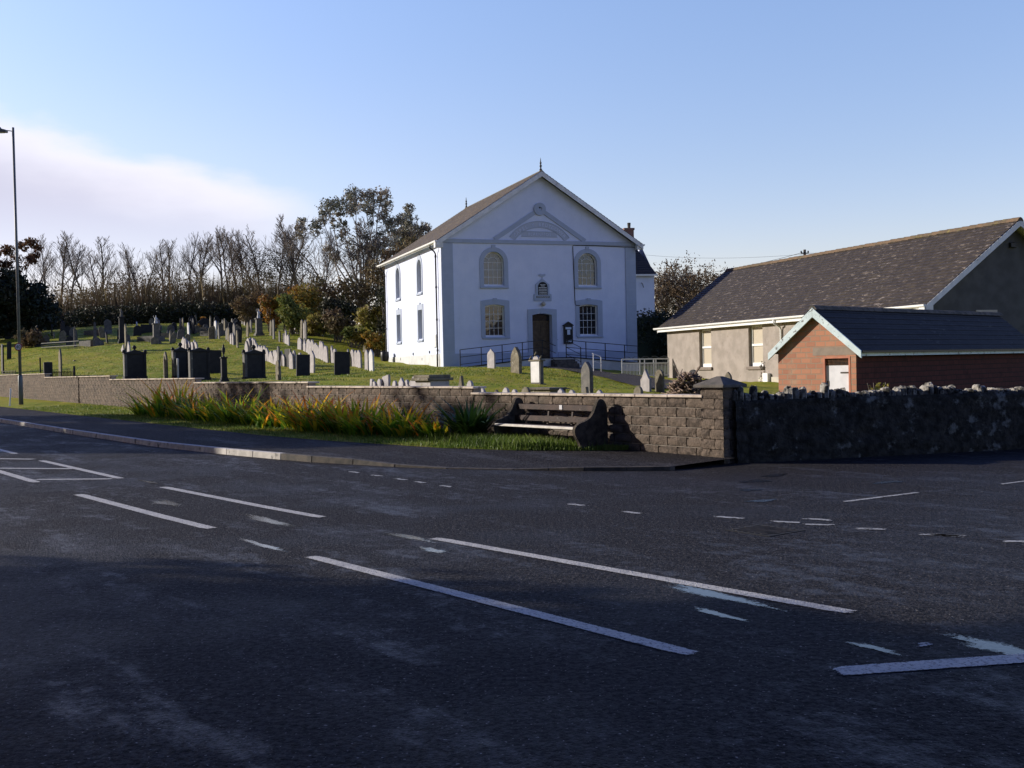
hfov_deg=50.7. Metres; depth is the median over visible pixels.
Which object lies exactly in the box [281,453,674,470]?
dropped kerb
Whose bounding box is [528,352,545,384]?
gabled monument
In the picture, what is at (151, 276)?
bare tree
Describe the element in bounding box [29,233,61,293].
bare tree
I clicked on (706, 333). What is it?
window
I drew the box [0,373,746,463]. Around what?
boundary wall
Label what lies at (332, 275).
bare tree
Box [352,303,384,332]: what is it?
bush
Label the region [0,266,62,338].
evergreen tree
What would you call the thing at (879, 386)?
wall weed
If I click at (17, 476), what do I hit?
road marking
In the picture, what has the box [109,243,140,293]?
bare tree
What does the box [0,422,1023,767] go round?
road
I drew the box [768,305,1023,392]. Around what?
brick outbuilding
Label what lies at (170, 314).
churchyard hedge
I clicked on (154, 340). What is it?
headstone
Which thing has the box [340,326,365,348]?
bush
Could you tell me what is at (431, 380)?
chest tomb
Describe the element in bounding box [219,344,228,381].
pillar monument
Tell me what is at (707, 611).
road marking
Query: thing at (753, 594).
road marking
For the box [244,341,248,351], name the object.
headstone
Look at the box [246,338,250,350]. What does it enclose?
headstone
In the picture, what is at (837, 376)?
door panel
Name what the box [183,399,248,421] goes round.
sword leaf clump
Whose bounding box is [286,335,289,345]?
headstone
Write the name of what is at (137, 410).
sword leaf clump
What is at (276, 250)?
bare tree
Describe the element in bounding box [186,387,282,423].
sword leaf clump
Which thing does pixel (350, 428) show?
sword leaf clump
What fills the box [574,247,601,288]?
window
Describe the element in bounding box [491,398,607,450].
park bench
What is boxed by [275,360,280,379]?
headstone
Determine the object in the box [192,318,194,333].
headstone
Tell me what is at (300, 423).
sword leaf clump
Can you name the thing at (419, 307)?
window
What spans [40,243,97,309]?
bare tree
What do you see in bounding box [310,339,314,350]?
headstone
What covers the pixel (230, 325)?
headstone
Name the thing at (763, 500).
damp patch
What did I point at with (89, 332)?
grave kerb
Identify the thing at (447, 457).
pavement
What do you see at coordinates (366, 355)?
headstone
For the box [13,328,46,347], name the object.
bramble bush
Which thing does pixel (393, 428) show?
sword leaf clump
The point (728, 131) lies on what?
sky
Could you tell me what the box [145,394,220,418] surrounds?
sword leaf clump
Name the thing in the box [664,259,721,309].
bare tree
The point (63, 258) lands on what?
bare tree
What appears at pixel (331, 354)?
headstone
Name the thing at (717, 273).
bare tree
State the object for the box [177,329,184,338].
headstone
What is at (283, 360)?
headstone
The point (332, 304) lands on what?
bush
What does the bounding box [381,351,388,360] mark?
water butt
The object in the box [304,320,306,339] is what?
headstone
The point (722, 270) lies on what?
overhead wire
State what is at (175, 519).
road marking
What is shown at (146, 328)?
headstone
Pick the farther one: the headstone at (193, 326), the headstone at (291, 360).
the headstone at (193, 326)
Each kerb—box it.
[0,418,281,459]
[79,340,103,346]
[84,330,111,335]
[137,336,164,341]
[161,332,176,337]
[200,327,208,330]
[200,330,225,335]
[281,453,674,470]
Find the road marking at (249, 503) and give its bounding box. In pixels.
[160,487,325,517]
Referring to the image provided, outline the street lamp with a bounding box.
[0,127,22,404]
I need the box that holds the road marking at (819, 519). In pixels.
[802,518,831,520]
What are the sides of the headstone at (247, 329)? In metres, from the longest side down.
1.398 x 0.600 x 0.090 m
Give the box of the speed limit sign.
[14,343,21,350]
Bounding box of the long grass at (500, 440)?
[409,431,613,449]
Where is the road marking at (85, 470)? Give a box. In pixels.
[39,460,121,477]
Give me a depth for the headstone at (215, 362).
60.75 m
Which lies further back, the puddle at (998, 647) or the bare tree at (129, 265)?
the bare tree at (129, 265)
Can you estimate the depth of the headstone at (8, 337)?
103.51 m
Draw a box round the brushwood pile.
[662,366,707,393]
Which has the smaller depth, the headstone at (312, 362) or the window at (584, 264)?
the headstone at (312, 362)
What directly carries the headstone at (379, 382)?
on the ground at (343, 346)
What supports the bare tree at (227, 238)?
on the ground at (343, 346)
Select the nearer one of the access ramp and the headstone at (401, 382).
the headstone at (401, 382)
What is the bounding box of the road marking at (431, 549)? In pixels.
[419,546,445,551]
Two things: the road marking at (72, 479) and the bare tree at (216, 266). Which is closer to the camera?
the road marking at (72, 479)
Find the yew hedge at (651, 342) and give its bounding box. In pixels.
[637,305,674,365]
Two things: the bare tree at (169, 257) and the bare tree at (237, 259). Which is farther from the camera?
the bare tree at (169, 257)
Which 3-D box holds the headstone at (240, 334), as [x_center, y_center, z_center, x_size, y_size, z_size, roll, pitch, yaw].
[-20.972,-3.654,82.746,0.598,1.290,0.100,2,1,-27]
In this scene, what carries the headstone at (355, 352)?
on the ground at (343, 346)
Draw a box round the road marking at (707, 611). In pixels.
[696,607,744,620]
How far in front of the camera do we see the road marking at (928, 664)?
5.52 m
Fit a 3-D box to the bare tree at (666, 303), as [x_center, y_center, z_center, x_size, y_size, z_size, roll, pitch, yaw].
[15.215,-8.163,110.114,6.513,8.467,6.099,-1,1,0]
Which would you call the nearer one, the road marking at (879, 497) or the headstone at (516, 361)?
the road marking at (879, 497)
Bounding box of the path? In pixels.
[545,366,686,387]
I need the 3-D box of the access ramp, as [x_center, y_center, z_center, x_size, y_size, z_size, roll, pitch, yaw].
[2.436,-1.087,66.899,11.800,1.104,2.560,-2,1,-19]
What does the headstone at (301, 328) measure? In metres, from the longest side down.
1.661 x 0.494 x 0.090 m
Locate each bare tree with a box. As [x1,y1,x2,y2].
[21,250,59,295]
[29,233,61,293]
[34,231,84,295]
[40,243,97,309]
[43,235,97,295]
[76,248,106,294]
[90,235,120,299]
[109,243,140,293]
[116,249,150,298]
[139,246,166,288]
[146,239,182,290]
[153,240,189,292]
[169,232,223,288]
[170,232,208,289]
[178,236,220,290]
[199,225,243,298]
[200,227,243,287]
[202,225,244,293]
[220,230,261,291]
[222,232,258,288]
[233,225,282,291]
[260,223,297,279]
[269,229,317,291]
[269,233,312,285]
[275,225,313,284]
[308,227,341,288]
[653,250,718,314]
[654,261,687,316]
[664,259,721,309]
[702,262,733,284]
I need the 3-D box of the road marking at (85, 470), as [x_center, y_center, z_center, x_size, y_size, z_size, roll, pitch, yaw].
[-7.214,1.402,17.936,0.126,0.027,4.462,-2,1,-38]
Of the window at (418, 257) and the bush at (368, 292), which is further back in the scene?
the bush at (368, 292)
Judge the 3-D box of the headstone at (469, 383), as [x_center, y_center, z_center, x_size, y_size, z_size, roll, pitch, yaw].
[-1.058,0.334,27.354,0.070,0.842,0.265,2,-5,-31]
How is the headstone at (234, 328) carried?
on the ground at (343, 346)
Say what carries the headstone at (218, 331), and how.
on the ground at (343, 346)
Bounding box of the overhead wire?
[655,252,802,277]
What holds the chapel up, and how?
on the ground at (343, 346)
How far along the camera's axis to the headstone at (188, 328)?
91.35 m
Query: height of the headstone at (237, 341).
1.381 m
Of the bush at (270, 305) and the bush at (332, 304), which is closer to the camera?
the bush at (332, 304)
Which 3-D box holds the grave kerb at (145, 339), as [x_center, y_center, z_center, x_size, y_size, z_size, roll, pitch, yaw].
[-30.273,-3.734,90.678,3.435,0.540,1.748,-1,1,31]
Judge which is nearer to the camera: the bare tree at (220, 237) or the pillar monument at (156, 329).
the pillar monument at (156, 329)
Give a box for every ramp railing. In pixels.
[460,340,555,365]
[566,340,638,364]
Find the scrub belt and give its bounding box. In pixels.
[63,233,321,311]
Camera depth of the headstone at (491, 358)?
57.08 m
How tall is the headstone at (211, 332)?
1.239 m
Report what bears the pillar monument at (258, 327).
on the ground at (343, 346)
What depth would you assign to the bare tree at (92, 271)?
127.41 m
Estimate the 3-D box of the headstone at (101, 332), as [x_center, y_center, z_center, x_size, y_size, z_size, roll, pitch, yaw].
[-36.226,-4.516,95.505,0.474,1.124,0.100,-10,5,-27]
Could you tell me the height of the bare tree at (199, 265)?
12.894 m
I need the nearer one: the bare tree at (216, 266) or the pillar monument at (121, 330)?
the pillar monument at (121, 330)
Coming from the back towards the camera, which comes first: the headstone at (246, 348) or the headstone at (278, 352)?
the headstone at (246, 348)
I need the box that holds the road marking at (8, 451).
[0,449,17,453]
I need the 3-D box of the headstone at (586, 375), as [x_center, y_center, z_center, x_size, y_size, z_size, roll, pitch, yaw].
[2.472,-0.144,35.599,0.140,1.184,0.541,-2,2,-29]
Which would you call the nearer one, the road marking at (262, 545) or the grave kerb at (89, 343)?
the road marking at (262, 545)
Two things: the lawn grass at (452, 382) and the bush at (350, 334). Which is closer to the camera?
the lawn grass at (452, 382)
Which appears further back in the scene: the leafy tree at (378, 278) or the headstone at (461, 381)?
the leafy tree at (378, 278)
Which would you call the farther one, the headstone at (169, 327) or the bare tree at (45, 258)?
the bare tree at (45, 258)
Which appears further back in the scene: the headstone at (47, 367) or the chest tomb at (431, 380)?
the headstone at (47, 367)
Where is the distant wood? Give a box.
[26,270,374,323]
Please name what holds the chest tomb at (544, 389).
on the ground at (343, 346)
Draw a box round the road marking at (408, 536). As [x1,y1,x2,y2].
[387,533,428,541]
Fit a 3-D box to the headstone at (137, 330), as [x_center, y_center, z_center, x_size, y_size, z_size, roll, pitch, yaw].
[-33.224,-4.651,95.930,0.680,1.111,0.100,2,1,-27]
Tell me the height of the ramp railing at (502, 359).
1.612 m
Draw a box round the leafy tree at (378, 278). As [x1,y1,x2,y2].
[360,233,420,290]
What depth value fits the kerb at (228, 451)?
22.60 m
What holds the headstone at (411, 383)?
on the ground at (343, 346)
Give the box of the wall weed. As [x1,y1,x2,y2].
[867,382,888,389]
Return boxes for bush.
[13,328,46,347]
[228,289,267,324]
[256,294,281,331]
[273,292,312,334]
[284,282,326,314]
[303,312,330,335]
[305,272,382,313]
[318,293,359,321]
[320,306,355,341]
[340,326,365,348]
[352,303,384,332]
[358,330,385,356]
[370,284,385,351]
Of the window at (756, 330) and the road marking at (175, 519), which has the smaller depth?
the road marking at (175, 519)
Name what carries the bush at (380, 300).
on the ground at (343, 346)
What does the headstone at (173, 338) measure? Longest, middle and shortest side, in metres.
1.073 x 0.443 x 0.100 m
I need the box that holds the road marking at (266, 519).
[244,513,296,527]
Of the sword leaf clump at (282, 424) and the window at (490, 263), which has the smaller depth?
the sword leaf clump at (282, 424)
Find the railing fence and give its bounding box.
[621,356,668,377]
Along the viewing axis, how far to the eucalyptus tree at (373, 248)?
99.39 m
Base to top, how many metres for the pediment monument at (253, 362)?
2.007 m
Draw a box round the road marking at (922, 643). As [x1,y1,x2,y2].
[917,642,930,645]
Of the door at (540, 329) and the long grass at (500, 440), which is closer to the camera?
the long grass at (500, 440)
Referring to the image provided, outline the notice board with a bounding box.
[563,322,573,343]
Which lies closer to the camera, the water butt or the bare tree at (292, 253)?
the water butt
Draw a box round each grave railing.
[41,340,77,348]
[53,371,74,376]
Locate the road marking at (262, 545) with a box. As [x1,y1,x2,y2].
[240,539,281,550]
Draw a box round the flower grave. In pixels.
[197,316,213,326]
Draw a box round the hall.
[653,217,1023,381]
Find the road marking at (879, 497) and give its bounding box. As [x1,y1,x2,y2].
[844,492,917,501]
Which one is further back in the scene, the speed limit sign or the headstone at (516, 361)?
the headstone at (516, 361)
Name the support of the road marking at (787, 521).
on the road
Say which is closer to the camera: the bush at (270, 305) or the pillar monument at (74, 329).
the pillar monument at (74, 329)
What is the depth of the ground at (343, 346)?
69.02 m
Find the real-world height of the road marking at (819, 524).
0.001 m
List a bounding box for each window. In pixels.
[395,263,400,301]
[396,308,401,344]
[416,254,422,295]
[417,303,423,341]
[479,245,508,288]
[481,298,509,338]
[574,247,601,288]
[575,298,602,337]
[697,328,712,369]
[746,324,764,369]
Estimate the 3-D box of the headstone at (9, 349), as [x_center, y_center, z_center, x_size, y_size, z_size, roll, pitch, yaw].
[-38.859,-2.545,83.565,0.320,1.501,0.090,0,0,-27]
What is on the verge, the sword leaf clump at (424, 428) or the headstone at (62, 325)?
the sword leaf clump at (424, 428)
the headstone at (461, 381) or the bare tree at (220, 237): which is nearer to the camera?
the headstone at (461, 381)
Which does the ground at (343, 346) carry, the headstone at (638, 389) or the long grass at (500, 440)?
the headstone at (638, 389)
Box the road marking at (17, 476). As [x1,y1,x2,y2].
[0,470,39,481]
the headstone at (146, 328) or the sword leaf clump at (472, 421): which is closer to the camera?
the sword leaf clump at (472, 421)
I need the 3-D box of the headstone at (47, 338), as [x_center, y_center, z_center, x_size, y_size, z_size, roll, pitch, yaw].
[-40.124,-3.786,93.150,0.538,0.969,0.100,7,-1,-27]
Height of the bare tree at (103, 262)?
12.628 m
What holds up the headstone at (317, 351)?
on the ground at (343, 346)
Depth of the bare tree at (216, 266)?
134.45 m
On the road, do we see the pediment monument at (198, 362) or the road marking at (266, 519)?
the road marking at (266, 519)
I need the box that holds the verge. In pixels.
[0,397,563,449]
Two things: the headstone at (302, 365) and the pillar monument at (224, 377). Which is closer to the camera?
the pillar monument at (224, 377)
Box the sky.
[0,0,1023,323]
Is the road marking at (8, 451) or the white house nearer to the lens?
the road marking at (8, 451)
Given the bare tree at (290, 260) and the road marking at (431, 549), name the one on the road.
the road marking at (431, 549)
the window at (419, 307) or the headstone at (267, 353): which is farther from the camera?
the window at (419, 307)
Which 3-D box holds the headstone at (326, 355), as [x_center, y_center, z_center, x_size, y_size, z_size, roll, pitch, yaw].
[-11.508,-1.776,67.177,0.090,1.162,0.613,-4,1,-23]
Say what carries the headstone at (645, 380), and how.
on the ground at (343, 346)
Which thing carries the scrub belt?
on the ground at (343, 346)
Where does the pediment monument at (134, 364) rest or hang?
on the ground at (343, 346)
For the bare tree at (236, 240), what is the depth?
127.94 m
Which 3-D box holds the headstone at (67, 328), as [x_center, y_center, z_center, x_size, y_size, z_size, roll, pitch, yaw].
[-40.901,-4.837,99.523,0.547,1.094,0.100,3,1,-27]
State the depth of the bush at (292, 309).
90.71 m
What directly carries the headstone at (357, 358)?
on the ground at (343, 346)
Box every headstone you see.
[1,344,3,372]
[5,328,10,338]
[7,341,10,359]
[43,335,49,341]
[58,349,61,375]
[59,330,65,343]
[65,326,70,335]
[66,335,72,344]
[69,327,77,339]
[98,327,105,337]
[104,319,111,329]
[124,323,126,351]
[127,341,130,351]
[133,325,141,335]
[140,324,151,333]
[149,318,153,331]
[150,337,158,343]
[163,352,167,377]
[167,324,171,332]
[170,332,175,342]
[176,358,178,377]
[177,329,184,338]
[181,337,184,347]
[187,323,189,334]
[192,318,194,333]
[208,326,214,338]
[210,350,220,373]
[214,321,216,338]
[218,321,219,338]
[227,327,229,341]
[228,322,232,332]
[233,323,235,343]
[236,328,241,342]
[236,330,238,347]
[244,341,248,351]
[246,322,248,336]
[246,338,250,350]
[265,347,268,360]
[269,320,271,335]
[270,351,272,362]
[272,319,274,338]
[274,350,277,364]
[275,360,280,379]
[277,346,279,360]
[280,351,282,365]
[282,354,285,366]
[284,330,286,343]
[284,349,288,366]
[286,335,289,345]
[289,352,293,368]
[293,350,295,368]
[296,354,309,375]
[297,338,301,349]
[300,319,302,337]
[303,338,305,351]
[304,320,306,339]
[308,340,311,353]
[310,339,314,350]
[310,351,314,372]
[313,343,316,356]
[315,345,318,358]
[320,341,323,359]
[325,346,328,362]
[330,345,332,362]
[334,352,349,374]
[350,350,353,365]
[354,350,356,366]
[356,350,359,366]
[358,351,361,367]
[364,350,368,369]
[369,349,373,370]
[377,379,382,385]
[382,375,390,385]
[398,378,404,385]
[409,376,414,385]
[458,376,463,385]
[467,381,473,385]
[487,349,495,368]
[511,347,521,373]
[521,387,530,392]
[581,362,592,392]
[633,386,642,393]
[640,369,650,391]
[655,370,664,392]
[725,372,731,378]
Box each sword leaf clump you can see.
[110,392,171,415]
[114,376,209,417]
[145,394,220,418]
[160,389,240,420]
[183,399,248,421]
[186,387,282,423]
[216,395,300,425]
[237,390,350,428]
[241,398,311,427]
[270,396,350,431]
[280,394,396,432]
[322,404,402,435]
[356,398,436,436]
[398,414,452,437]
[421,396,509,439]
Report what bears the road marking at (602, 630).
on the road
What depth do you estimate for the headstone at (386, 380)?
30.71 m
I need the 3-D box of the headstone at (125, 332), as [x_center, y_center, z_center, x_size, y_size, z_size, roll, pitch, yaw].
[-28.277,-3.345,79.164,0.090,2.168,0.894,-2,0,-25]
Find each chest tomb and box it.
[411,375,452,385]
[529,387,569,392]
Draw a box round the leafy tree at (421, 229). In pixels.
[364,203,431,285]
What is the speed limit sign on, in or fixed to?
attached to the street lamp
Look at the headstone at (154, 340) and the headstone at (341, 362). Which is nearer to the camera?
the headstone at (341, 362)
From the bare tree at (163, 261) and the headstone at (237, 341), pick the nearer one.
the headstone at (237, 341)
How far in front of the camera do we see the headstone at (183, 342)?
76.57 m
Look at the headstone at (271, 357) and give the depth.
65.92 m
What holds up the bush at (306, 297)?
on the ground at (343, 346)
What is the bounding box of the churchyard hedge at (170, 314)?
[0,297,266,337]
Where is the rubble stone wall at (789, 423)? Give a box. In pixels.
[731,382,1023,462]
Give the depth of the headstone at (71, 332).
93.44 m
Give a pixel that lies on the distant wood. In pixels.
(171, 290)
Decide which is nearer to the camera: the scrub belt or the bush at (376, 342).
the bush at (376, 342)
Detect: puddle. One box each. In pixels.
[154,500,179,505]
[672,583,772,607]
[849,642,899,654]
[945,634,1023,654]
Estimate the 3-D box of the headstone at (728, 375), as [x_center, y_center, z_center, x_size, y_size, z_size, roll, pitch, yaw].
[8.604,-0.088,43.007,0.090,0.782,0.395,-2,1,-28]
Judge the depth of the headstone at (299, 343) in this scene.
77.89 m
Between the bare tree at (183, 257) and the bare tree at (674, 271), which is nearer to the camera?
the bare tree at (674, 271)
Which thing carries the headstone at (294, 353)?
on the ground at (343, 346)
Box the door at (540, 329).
[532,322,549,357]
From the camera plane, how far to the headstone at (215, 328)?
88.47 m
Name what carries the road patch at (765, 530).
on the road
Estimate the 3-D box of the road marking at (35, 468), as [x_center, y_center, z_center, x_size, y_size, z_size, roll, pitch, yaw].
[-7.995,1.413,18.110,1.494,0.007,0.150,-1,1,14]
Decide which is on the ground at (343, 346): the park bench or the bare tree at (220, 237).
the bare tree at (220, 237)
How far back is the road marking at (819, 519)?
10.63 m
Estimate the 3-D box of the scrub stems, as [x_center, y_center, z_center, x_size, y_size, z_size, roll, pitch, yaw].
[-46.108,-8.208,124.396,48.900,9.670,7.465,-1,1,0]
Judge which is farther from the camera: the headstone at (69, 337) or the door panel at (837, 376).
the headstone at (69, 337)
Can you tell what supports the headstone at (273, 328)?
on the ground at (343, 346)
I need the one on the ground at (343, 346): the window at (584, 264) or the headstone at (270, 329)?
the headstone at (270, 329)
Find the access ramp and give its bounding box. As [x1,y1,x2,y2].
[464,357,638,370]
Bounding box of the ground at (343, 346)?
[0,323,778,393]
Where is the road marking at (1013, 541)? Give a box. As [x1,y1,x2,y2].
[1003,540,1023,541]
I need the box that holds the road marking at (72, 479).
[36,478,111,479]
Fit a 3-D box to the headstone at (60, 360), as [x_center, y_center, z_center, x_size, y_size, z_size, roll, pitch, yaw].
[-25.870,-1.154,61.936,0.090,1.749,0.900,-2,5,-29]
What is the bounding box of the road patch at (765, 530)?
[725,524,805,536]
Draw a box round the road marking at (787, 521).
[774,521,799,522]
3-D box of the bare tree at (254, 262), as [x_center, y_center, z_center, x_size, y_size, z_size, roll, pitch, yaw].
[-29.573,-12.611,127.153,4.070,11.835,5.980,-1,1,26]
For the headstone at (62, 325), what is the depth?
92.56 m
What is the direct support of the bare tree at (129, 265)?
on the ground at (343, 346)
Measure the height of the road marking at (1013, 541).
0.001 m
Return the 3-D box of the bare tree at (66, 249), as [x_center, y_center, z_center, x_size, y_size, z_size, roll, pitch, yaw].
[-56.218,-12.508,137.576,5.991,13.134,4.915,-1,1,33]
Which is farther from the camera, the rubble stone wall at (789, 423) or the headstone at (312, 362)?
the headstone at (312, 362)
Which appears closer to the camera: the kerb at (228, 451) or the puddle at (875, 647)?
the puddle at (875, 647)
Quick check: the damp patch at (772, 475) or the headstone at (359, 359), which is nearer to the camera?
the damp patch at (772, 475)
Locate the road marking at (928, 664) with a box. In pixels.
[833,653,1023,674]
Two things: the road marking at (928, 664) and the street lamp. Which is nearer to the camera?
the road marking at (928, 664)
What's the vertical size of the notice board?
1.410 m
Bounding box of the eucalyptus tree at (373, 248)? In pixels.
[263,183,407,324]
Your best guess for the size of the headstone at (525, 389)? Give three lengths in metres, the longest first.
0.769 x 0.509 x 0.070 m
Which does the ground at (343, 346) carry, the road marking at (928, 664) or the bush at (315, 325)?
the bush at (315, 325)
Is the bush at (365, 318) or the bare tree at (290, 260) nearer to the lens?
the bush at (365, 318)
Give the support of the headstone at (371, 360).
on the ground at (343, 346)
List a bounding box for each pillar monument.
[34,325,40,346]
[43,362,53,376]
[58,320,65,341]
[73,326,75,346]
[93,322,96,339]
[118,309,124,343]
[152,316,161,343]
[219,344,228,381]
[254,308,264,335]
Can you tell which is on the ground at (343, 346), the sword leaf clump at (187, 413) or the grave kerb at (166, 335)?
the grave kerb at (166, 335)
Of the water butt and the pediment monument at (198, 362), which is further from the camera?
the water butt
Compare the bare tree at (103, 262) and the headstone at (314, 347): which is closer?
the headstone at (314, 347)
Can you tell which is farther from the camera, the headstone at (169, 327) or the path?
the headstone at (169, 327)
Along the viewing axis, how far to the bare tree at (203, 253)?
132.76 m
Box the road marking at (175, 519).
[75,494,216,528]
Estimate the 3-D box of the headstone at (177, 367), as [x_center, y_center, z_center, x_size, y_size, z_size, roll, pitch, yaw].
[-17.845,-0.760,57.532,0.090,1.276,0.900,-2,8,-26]
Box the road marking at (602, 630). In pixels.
[307,555,696,655]
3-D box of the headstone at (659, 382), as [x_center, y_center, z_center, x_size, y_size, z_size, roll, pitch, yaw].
[5.055,-0.031,37.006,0.090,0.926,0.448,-2,1,-29]
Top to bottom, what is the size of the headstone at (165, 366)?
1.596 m
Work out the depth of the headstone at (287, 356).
63.85 m
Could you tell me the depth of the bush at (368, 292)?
98.25 m
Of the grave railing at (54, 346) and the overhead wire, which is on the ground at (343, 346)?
the grave railing at (54, 346)
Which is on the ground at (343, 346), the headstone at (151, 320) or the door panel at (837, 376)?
the headstone at (151, 320)
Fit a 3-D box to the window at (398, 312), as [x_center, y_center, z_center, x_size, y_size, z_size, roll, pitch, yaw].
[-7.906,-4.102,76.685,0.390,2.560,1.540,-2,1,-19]
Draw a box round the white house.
[623,223,657,317]
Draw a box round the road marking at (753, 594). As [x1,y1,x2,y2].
[431,537,856,612]
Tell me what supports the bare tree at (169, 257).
on the ground at (343, 346)
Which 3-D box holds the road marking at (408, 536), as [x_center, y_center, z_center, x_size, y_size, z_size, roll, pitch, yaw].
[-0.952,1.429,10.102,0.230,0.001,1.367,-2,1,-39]
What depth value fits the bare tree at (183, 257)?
132.34 m
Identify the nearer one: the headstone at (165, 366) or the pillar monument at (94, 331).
the headstone at (165, 366)
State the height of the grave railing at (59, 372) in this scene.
0.489 m
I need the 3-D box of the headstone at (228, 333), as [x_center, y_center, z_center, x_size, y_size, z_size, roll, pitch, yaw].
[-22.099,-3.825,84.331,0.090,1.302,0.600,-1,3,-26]
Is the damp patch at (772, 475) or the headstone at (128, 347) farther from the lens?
the headstone at (128, 347)
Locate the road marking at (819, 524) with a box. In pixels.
[804,523,834,524]
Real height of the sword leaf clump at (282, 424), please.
1.115 m
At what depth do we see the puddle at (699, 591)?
7.31 m
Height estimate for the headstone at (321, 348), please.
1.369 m
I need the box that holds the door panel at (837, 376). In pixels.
[826,365,848,391]
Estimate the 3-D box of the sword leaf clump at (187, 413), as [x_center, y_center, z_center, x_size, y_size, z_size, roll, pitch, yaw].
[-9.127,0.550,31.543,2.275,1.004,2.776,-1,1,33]
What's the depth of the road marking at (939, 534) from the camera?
9.57 m
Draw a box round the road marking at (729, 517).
[716,516,742,518]
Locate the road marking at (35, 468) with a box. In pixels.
[0,468,71,468]
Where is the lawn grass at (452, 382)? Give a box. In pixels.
[229,361,775,393]
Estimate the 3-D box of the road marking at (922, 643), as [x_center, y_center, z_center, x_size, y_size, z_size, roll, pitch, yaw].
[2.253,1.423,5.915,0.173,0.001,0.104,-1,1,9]
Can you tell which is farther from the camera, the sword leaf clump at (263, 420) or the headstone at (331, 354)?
the headstone at (331, 354)
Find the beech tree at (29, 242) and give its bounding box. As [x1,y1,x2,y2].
[0,237,43,277]
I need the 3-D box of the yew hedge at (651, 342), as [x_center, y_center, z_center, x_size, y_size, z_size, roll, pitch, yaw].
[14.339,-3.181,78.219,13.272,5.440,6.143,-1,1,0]
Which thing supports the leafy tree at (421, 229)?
on the ground at (343, 346)
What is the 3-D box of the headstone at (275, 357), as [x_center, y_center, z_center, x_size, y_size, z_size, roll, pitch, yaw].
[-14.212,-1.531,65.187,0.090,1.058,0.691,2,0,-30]
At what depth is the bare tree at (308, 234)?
140.41 m
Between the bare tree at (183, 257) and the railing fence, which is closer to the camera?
the railing fence
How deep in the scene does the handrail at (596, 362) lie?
60.97 m
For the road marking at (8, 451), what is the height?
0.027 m
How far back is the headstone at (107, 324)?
101.81 m
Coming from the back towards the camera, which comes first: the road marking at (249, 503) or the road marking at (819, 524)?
the road marking at (249, 503)
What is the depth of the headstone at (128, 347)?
77.00 m
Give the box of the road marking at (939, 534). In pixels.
[918,533,966,535]
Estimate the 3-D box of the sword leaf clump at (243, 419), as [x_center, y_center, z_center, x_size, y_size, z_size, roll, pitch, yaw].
[-6.676,0.666,28.348,2.467,0.813,2.372,-1,1,29]
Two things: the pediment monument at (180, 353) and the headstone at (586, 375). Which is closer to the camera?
the headstone at (586, 375)
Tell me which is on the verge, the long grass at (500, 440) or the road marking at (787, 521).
the long grass at (500, 440)
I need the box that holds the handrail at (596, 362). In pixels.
[592,353,601,371]
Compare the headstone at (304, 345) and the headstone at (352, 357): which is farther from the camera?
the headstone at (304, 345)
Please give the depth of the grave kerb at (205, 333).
94.13 m
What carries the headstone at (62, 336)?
on the ground at (343, 346)
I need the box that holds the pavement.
[0,407,730,467]
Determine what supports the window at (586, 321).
in the chapel
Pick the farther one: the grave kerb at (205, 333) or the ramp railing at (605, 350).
the grave kerb at (205, 333)
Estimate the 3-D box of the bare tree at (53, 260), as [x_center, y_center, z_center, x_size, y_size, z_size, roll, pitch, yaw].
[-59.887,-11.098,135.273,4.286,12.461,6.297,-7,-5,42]
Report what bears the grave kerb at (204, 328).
on the ground at (343, 346)
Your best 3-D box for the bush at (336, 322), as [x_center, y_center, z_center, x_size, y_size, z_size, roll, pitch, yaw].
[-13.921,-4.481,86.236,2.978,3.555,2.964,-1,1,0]
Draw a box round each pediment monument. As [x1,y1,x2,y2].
[122,345,147,378]
[171,342,188,377]
[187,347,210,380]
[241,345,266,378]
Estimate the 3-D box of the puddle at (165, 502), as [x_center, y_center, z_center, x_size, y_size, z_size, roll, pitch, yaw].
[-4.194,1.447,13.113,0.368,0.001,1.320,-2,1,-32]
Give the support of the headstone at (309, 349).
on the ground at (343, 346)
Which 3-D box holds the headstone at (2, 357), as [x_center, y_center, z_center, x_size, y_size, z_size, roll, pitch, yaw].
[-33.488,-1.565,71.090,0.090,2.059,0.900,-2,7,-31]
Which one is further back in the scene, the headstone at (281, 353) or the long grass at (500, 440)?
the headstone at (281, 353)
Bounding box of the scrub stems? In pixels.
[28,268,322,331]
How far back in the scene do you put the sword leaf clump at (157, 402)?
33.50 m
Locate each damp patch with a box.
[739,480,769,481]
[745,499,775,501]
[762,473,786,476]
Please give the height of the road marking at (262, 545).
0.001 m
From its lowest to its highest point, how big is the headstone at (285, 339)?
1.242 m
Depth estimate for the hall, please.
50.11 m
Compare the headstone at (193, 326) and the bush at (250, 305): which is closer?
the headstone at (193, 326)
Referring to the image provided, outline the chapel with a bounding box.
[377,157,644,366]
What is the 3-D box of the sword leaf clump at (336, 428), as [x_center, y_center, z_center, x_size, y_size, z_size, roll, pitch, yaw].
[-3.908,0.649,24.519,2.858,0.904,2.540,-1,1,0]
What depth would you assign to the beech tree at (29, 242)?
108.52 m

